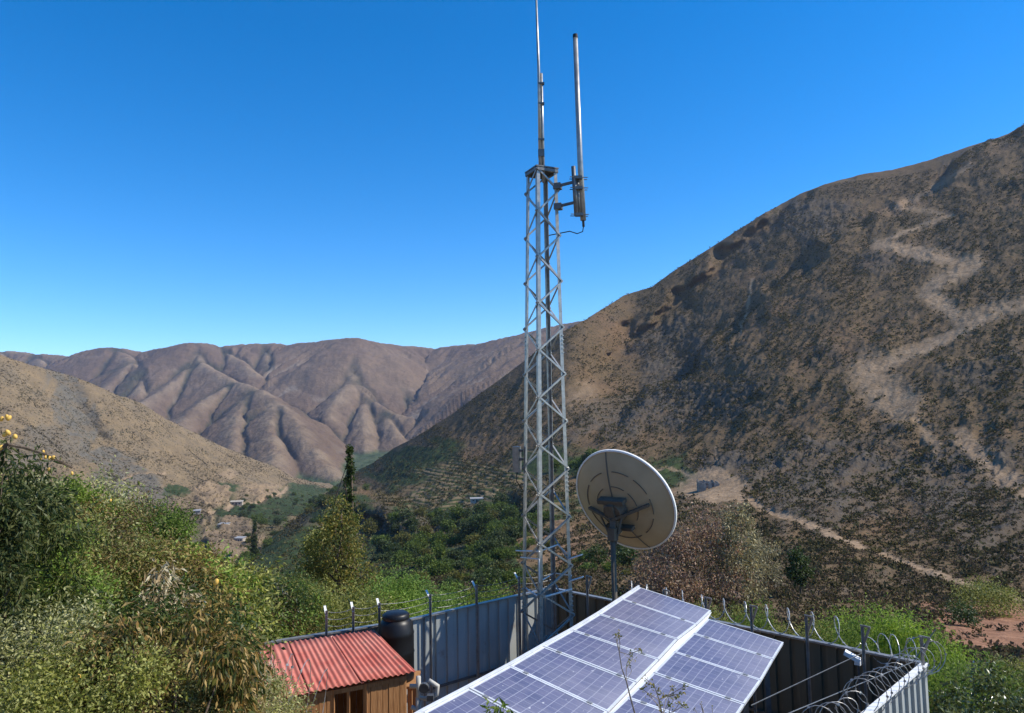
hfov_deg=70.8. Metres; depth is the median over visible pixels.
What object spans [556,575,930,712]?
sheet metal wall
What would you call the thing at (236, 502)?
house
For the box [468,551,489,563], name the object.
valley tree
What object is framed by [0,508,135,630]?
shrub
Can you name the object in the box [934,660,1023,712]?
shrub
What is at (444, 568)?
valley tree
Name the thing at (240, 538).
house
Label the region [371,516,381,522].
valley tree
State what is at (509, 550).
valley tree
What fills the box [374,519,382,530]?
valley tree
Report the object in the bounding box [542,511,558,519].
valley tree
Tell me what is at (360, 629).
sheet metal wall
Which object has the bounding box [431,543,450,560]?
valley tree
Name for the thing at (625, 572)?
valley tree
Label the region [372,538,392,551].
valley tree
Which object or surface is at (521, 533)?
valley tree
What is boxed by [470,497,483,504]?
house
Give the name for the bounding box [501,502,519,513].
valley tree
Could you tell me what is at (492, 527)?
valley tree
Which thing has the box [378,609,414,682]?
water tank
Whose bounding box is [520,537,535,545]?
valley tree
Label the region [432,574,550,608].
barbed wire
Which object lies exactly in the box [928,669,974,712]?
shrub
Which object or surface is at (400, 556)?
valley tree
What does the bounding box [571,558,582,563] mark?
valley tree
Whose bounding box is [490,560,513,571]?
valley tree
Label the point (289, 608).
shrub
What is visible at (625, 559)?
valley tree
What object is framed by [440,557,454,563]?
valley tree
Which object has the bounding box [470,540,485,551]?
valley tree
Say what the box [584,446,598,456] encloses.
valley tree
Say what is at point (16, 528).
tall shrub
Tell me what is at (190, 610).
shrub
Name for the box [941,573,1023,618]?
round shrub
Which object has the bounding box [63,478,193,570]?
shrub
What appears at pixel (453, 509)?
valley tree
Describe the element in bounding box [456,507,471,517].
valley tree
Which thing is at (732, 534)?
dry tree
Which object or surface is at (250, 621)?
shrub
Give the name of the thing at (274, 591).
shrub
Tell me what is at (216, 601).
shrub
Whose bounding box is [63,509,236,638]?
shrub
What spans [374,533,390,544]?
valley tree
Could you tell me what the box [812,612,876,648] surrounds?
shrub
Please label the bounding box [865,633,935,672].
razor wire
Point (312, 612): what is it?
shrub
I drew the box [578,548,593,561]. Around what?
valley tree
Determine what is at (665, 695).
young plant
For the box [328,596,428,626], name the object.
barbed wire
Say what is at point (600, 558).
valley tree
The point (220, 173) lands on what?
sky
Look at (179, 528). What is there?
shrub
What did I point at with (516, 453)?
radio unit
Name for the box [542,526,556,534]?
valley tree
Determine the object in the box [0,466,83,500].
shrub
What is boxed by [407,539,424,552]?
valley tree
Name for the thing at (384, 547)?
valley tree
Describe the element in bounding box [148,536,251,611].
shrub
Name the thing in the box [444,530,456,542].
valley tree
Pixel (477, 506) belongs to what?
valley tree
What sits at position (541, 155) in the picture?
whip antenna
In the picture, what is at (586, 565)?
valley tree
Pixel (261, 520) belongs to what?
valley tree
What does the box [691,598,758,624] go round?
shrub
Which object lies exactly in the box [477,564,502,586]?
valley tree
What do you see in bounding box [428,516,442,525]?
valley tree
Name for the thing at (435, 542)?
valley tree
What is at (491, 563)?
valley tree
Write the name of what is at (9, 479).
shrub
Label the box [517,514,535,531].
valley tree
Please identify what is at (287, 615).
shrub
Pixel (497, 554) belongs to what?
valley tree
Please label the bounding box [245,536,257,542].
valley tree
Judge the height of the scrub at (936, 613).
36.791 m
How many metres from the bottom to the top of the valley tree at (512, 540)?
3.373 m
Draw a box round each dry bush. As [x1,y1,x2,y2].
[134,559,215,643]
[241,580,301,638]
[246,664,323,712]
[254,650,297,709]
[291,698,318,712]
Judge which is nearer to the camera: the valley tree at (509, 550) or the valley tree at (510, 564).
the valley tree at (510, 564)
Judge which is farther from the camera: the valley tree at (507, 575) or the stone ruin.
the stone ruin
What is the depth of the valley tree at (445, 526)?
314.88 m
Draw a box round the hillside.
[0,355,332,566]
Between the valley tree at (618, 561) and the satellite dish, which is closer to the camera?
the satellite dish
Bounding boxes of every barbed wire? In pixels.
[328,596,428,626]
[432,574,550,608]
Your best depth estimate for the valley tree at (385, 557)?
268.62 m
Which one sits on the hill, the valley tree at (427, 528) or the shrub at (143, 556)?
the valley tree at (427, 528)
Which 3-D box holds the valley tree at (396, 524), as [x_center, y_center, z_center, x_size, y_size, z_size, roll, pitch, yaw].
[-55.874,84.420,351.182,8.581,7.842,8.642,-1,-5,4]
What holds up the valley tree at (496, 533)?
on the hill
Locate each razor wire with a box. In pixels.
[260,647,327,712]
[631,581,860,648]
[802,636,946,712]
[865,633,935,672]
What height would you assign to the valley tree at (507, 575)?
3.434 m
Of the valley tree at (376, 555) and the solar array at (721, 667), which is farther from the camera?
the valley tree at (376, 555)
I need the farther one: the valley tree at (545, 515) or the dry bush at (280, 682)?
the valley tree at (545, 515)
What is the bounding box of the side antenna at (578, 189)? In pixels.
[549,33,588,235]
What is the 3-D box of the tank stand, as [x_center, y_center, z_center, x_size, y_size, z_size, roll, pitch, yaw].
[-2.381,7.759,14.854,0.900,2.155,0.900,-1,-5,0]
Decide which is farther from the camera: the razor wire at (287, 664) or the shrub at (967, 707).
the shrub at (967, 707)
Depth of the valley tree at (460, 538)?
277.40 m
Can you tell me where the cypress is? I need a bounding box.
[248,519,260,556]
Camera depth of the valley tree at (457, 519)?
345.34 m
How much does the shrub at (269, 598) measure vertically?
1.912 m
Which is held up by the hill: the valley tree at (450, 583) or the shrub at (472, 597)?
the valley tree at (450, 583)
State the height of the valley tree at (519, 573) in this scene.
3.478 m
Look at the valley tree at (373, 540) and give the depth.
333.11 m
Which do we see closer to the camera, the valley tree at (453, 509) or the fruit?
the fruit
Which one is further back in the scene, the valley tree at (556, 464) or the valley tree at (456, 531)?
the valley tree at (556, 464)
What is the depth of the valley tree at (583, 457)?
382.85 m
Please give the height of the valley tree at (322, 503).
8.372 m
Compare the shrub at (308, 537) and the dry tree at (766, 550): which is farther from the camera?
the dry tree at (766, 550)
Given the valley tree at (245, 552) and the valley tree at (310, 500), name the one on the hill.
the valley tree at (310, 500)
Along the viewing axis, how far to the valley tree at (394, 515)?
361.50 m
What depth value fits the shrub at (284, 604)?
16.10 m
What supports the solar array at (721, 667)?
on the ground
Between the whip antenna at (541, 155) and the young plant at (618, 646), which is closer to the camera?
the young plant at (618, 646)
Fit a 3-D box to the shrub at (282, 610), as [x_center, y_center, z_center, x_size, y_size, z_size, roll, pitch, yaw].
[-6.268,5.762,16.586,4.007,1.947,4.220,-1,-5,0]
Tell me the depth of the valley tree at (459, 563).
181.14 m
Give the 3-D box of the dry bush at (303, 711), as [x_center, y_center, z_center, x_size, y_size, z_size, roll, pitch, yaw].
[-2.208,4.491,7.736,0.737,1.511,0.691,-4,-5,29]
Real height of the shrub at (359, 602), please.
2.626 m
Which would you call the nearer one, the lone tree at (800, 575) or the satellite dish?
the satellite dish
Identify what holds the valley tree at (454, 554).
on the hill
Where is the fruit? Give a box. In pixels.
[213,579,218,585]
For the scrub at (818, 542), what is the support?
on the hill
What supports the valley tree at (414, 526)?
on the hill
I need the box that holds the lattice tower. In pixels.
[515,164,583,654]
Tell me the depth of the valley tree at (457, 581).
106.54 m
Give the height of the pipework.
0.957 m
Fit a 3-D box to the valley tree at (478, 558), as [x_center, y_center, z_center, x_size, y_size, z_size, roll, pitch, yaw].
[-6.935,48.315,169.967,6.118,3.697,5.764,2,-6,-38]
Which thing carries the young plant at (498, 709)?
on the ground
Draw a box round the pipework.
[409,675,439,711]
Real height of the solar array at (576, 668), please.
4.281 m
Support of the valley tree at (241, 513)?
on the hillside
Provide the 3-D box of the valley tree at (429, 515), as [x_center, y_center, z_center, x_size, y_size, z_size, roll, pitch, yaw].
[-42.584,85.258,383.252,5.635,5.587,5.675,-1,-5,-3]
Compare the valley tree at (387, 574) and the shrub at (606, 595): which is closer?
the shrub at (606, 595)
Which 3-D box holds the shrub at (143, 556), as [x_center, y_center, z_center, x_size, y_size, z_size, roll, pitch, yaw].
[-4.131,2.339,6.492,2.549,2.269,2.458,-1,-5,0]
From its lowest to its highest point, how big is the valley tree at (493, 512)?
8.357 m
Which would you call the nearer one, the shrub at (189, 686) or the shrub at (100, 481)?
the shrub at (189, 686)
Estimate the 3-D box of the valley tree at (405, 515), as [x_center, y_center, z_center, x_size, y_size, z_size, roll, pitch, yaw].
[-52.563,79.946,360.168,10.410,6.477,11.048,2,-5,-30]
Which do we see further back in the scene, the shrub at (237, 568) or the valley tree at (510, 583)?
the valley tree at (510, 583)
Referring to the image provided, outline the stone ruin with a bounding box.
[696,479,719,491]
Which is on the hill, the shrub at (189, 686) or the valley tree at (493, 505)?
the valley tree at (493, 505)
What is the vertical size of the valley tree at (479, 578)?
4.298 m
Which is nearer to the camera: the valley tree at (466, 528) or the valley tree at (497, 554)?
the valley tree at (497, 554)
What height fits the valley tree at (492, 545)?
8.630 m
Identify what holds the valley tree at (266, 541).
on the hill
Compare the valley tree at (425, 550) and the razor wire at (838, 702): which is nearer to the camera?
the razor wire at (838, 702)
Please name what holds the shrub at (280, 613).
on the ground
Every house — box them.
[193,509,200,514]
[230,500,243,505]
[234,536,246,540]
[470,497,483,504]
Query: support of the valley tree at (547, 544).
on the hill
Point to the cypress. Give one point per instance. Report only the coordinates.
(254, 545)
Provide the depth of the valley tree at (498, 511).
343.35 m
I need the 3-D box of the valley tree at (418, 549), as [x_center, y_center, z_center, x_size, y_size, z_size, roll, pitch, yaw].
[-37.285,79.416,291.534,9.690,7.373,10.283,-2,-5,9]
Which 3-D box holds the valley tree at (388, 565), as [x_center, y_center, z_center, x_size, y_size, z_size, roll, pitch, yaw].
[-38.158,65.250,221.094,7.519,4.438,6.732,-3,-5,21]
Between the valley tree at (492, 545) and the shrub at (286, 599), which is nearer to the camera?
the shrub at (286, 599)
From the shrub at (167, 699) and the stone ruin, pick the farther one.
the stone ruin
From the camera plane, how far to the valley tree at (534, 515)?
271.98 m
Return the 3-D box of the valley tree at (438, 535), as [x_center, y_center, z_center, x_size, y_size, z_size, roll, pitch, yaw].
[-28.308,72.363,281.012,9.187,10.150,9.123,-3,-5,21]
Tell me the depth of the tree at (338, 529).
26.64 m
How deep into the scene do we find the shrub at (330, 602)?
17.71 m
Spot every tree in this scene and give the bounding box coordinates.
[238,511,248,516]
[239,549,249,557]
[241,553,256,561]
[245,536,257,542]
[250,513,258,519]
[256,517,268,523]
[261,536,272,548]
[273,517,281,526]
[294,492,384,630]
[302,507,312,513]
[307,498,315,503]
[315,494,326,506]
[318,498,327,507]
[358,502,367,508]
[360,516,379,537]
[363,484,369,490]
[369,534,380,545]
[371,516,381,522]
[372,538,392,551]
[372,553,381,560]
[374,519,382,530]
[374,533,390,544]
[374,551,392,562]
[378,563,395,568]
[381,542,397,552]
[381,568,396,581]
[385,543,403,556]
[388,510,400,523]
[388,526,399,535]
[389,522,400,532]
[390,548,414,567]
[393,528,414,548]
[395,567,411,578]
[396,549,413,565]
[397,509,415,521]
[400,518,410,528]
[402,538,421,551]
[405,516,420,526]
[405,569,430,581]
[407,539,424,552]
[407,550,417,559]
[408,523,419,531]
[411,553,436,568]
[414,544,427,555]
[417,505,426,515]
[418,548,432,556]
[419,524,432,532]
[425,559,455,576]
[427,512,434,517]
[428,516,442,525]
[428,538,446,552]
[429,530,448,543]
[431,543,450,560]
[433,510,448,517]
[439,517,456,532]
[439,579,457,596]
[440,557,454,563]
[440,575,467,596]
[441,570,464,579]
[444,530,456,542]
[446,537,458,547]
[446,548,464,560]
[447,502,463,520]
[451,514,468,524]
[451,557,468,570]
[453,528,460,533]
[453,533,467,545]
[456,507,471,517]
[458,516,478,535]
[461,572,473,580]
[462,531,482,545]
[463,543,475,554]
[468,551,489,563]
[469,572,490,591]
[470,507,495,533]
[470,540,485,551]
[470,553,490,564]
[472,501,489,513]
[474,533,500,559]
[474,557,490,569]
[474,567,485,575]
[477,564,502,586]
[482,558,503,572]
[484,502,498,512]
[485,508,498,519]
[485,519,504,538]
[488,528,509,541]
[490,546,505,561]
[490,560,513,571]
[491,536,511,552]
[492,491,510,504]
[493,508,501,517]
[493,561,518,570]
[495,500,507,507]
[500,505,519,519]
[500,570,516,585]
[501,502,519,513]
[502,546,517,558]
[504,523,522,537]
[505,548,522,560]
[506,538,516,545]
[508,578,527,585]
[509,567,534,577]
[514,525,528,536]
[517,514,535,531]
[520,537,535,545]
[527,501,544,512]
[528,510,536,519]
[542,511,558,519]
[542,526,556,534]
[543,540,549,548]
[553,459,561,470]
[568,459,581,468]
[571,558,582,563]
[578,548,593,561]
[578,561,597,570]
[580,453,590,462]
[583,541,610,564]
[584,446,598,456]
[601,562,610,572]
[608,553,630,566]
[609,544,627,552]
[616,546,639,566]
[617,549,717,603]
[619,568,632,575]
[624,494,765,601]
[705,497,771,602]
[729,528,788,585]
[780,545,815,595]
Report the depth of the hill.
431.33 m
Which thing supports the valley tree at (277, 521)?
on the hillside
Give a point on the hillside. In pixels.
(47, 384)
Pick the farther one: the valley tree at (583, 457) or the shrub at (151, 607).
the valley tree at (583, 457)
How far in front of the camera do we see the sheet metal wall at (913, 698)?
11.71 m
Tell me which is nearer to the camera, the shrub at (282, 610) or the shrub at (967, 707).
the shrub at (967, 707)
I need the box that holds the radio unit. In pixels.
[512,446,523,490]
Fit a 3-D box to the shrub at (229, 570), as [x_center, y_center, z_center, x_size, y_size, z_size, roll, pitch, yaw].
[-3.797,2.987,8.140,2.154,1.922,2.339,-1,-5,0]
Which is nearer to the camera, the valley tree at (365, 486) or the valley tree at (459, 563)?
the valley tree at (459, 563)
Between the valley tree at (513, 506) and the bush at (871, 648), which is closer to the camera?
the bush at (871, 648)
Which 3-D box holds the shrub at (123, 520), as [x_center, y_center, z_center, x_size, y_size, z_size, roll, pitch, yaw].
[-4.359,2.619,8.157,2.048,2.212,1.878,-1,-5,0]
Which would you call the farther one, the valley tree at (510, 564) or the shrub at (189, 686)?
the valley tree at (510, 564)
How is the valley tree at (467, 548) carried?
on the hill
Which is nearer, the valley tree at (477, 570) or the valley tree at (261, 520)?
the valley tree at (477, 570)
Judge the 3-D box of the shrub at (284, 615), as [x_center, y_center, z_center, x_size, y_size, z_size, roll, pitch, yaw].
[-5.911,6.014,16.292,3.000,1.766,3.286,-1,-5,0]
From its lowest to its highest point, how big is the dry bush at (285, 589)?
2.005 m
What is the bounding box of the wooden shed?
[256,630,414,712]
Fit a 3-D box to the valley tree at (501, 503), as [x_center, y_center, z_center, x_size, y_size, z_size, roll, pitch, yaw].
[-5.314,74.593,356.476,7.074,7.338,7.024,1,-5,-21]
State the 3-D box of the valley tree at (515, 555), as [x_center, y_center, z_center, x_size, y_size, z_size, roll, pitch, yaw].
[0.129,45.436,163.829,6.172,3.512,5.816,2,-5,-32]
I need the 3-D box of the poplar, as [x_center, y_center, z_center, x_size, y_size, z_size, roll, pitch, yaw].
[-8.615,10.428,39.464,2.166,11.243,1.926,0,-5,-13]
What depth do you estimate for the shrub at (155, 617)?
5.66 m
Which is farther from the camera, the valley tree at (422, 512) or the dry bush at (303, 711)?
the valley tree at (422, 512)
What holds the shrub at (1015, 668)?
on the ground
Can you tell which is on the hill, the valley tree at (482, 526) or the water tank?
the valley tree at (482, 526)
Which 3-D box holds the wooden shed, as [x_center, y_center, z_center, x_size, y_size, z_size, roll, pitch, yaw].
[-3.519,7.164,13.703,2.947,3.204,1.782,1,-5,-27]
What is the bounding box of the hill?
[241,126,1023,706]
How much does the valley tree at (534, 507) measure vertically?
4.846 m
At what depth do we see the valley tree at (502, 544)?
188.85 m
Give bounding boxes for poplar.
[335,444,367,627]
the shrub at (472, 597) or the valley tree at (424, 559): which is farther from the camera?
the valley tree at (424, 559)
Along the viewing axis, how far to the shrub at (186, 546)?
7.73 m
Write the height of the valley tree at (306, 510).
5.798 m
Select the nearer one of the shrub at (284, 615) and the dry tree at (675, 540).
the shrub at (284, 615)
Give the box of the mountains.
[0,321,581,485]
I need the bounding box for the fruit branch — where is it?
[0,443,72,468]
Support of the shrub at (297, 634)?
on the ground
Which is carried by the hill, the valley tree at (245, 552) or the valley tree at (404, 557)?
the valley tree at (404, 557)
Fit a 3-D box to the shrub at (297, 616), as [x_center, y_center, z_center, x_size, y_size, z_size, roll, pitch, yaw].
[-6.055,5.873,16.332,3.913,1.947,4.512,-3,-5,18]
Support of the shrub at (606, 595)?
on the ground
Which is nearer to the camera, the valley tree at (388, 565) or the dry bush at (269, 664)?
the dry bush at (269, 664)
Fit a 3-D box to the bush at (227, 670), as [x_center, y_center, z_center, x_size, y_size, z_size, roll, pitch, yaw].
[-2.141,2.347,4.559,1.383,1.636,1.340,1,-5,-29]
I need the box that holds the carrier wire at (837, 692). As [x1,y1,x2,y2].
[751,629,935,712]
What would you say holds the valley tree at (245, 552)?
on the hillside
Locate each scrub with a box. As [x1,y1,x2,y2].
[0,358,329,562]
[234,124,1023,599]
[260,483,1023,664]
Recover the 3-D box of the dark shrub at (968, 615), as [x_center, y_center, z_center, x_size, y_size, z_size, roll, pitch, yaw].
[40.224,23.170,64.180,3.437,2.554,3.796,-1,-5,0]
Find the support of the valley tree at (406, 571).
on the hill
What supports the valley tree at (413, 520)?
on the hill
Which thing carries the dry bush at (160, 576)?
on the ground
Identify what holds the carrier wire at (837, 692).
attached to the sheet metal wall at (797, 659)
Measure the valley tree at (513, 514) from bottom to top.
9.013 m
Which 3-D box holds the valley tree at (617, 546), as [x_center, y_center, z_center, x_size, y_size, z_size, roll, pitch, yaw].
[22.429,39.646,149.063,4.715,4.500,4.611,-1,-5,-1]
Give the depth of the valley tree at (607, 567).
103.48 m
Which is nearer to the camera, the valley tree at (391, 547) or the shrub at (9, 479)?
the shrub at (9, 479)
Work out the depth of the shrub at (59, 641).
4.91 m
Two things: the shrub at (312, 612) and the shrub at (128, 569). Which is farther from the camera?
the shrub at (312, 612)
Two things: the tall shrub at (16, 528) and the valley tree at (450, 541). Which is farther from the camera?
the valley tree at (450, 541)
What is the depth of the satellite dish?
16.52 m
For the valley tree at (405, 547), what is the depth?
296.92 m
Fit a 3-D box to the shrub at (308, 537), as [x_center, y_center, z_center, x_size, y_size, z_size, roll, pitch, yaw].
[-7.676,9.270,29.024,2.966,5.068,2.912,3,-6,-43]
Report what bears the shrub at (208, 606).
on the ground
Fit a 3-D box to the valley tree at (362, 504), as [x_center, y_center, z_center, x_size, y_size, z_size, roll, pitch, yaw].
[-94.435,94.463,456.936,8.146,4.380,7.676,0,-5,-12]
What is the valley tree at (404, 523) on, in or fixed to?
on the hill
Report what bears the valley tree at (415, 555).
on the hill
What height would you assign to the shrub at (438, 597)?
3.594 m
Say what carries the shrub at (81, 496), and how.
on the ground
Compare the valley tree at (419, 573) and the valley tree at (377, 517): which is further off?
the valley tree at (377, 517)
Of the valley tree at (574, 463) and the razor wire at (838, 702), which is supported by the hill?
the valley tree at (574, 463)
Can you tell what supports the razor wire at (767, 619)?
attached to the sheet metal wall at (797, 659)
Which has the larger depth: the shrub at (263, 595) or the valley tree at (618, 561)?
the valley tree at (618, 561)
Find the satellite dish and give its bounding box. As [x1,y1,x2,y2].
[576,449,676,601]
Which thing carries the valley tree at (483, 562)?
on the hill
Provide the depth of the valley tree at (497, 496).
363.17 m
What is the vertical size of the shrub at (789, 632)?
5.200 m
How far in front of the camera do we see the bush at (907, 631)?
23.39 m
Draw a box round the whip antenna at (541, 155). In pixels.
[535,0,544,182]
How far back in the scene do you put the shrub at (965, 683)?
19.11 m
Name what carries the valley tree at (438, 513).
on the hill
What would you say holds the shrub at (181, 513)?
on the ground
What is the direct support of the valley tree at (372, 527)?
on the hill
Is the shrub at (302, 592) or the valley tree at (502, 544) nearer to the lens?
the shrub at (302, 592)
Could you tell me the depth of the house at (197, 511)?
667.85 m
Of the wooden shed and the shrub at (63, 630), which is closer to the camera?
the shrub at (63, 630)
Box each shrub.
[0,436,50,701]
[0,443,112,662]
[0,461,35,498]
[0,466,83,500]
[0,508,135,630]
[0,586,169,712]
[0,613,211,712]
[1,599,98,702]
[6,455,156,522]
[12,573,201,710]
[25,492,183,621]
[29,471,101,501]
[36,625,218,712]
[39,559,145,619]
[41,472,115,532]
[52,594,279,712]
[61,491,199,572]
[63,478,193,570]
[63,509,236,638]
[67,601,183,651]
[77,603,153,651]
[90,489,207,561]
[111,577,285,699]
[115,582,262,681]
[117,548,221,613]
[124,494,202,551]
[124,530,235,596]
[132,531,273,666]
[133,535,237,610]
[135,567,268,693]
[136,577,279,712]
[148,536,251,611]
[157,537,291,662]
[160,651,228,712]
[223,569,308,638]
[237,569,332,645]
[240,574,295,643]
[242,557,311,640]
[244,569,317,644]
[244,578,321,643]
[245,572,305,620]
[246,577,321,623]
[250,581,319,640]
[251,563,342,644]
[252,563,332,643]
[253,561,333,637]
[258,584,323,638]
[263,589,336,645]
[273,570,351,633]
[280,525,357,608]
[311,573,409,631]
[351,560,452,623]
[402,576,472,614]
[447,577,522,607]
[593,589,621,598]
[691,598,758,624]
[722,592,799,634]
[767,610,841,642]
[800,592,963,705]
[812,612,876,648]
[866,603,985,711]
[927,646,1023,712]
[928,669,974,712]
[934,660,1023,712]
[936,599,984,628]
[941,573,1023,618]
[941,701,977,712]
[982,651,1023,707]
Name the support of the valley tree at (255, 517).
on the hillside
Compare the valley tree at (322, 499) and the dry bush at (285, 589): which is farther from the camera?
the valley tree at (322, 499)
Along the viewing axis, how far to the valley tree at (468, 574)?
137.76 m
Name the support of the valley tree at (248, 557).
on the hill
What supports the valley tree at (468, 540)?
on the hill
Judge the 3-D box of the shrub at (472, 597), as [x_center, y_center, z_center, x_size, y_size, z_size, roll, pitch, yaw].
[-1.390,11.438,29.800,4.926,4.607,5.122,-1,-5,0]
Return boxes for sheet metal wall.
[264,598,380,712]
[407,573,551,712]
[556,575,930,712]
[861,663,928,712]
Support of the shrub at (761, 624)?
on the ground
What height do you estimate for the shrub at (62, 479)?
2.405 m
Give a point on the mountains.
(308, 411)
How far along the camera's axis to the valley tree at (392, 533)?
349.88 m
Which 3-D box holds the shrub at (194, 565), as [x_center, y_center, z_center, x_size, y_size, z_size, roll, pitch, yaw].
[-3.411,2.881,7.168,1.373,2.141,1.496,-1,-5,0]
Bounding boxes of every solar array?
[415,585,710,712]
[610,619,783,712]
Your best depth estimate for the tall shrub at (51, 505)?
5.20 m
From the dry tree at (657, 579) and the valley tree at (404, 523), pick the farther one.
the valley tree at (404, 523)
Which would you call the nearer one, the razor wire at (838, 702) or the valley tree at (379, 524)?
the razor wire at (838, 702)
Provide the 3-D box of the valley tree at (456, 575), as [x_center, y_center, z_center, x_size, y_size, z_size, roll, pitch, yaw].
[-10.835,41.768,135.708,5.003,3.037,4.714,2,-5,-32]
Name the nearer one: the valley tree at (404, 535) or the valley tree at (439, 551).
the valley tree at (439, 551)
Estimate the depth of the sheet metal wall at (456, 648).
16.82 m
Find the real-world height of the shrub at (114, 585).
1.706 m
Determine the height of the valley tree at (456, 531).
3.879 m
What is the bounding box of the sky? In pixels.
[0,0,1023,355]
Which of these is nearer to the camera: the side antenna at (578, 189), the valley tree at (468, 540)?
the side antenna at (578, 189)
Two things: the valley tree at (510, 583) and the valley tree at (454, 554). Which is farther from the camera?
the valley tree at (454, 554)
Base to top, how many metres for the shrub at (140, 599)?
1.523 m
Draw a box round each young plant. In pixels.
[480,697,513,712]
[613,629,641,712]
[639,674,688,712]
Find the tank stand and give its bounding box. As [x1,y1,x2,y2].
[370,671,420,712]
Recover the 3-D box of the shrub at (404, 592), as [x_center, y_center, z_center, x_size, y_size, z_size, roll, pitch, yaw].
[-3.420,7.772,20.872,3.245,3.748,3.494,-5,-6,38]
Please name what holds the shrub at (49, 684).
on the ground
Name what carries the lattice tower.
on the ground
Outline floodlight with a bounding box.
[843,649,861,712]

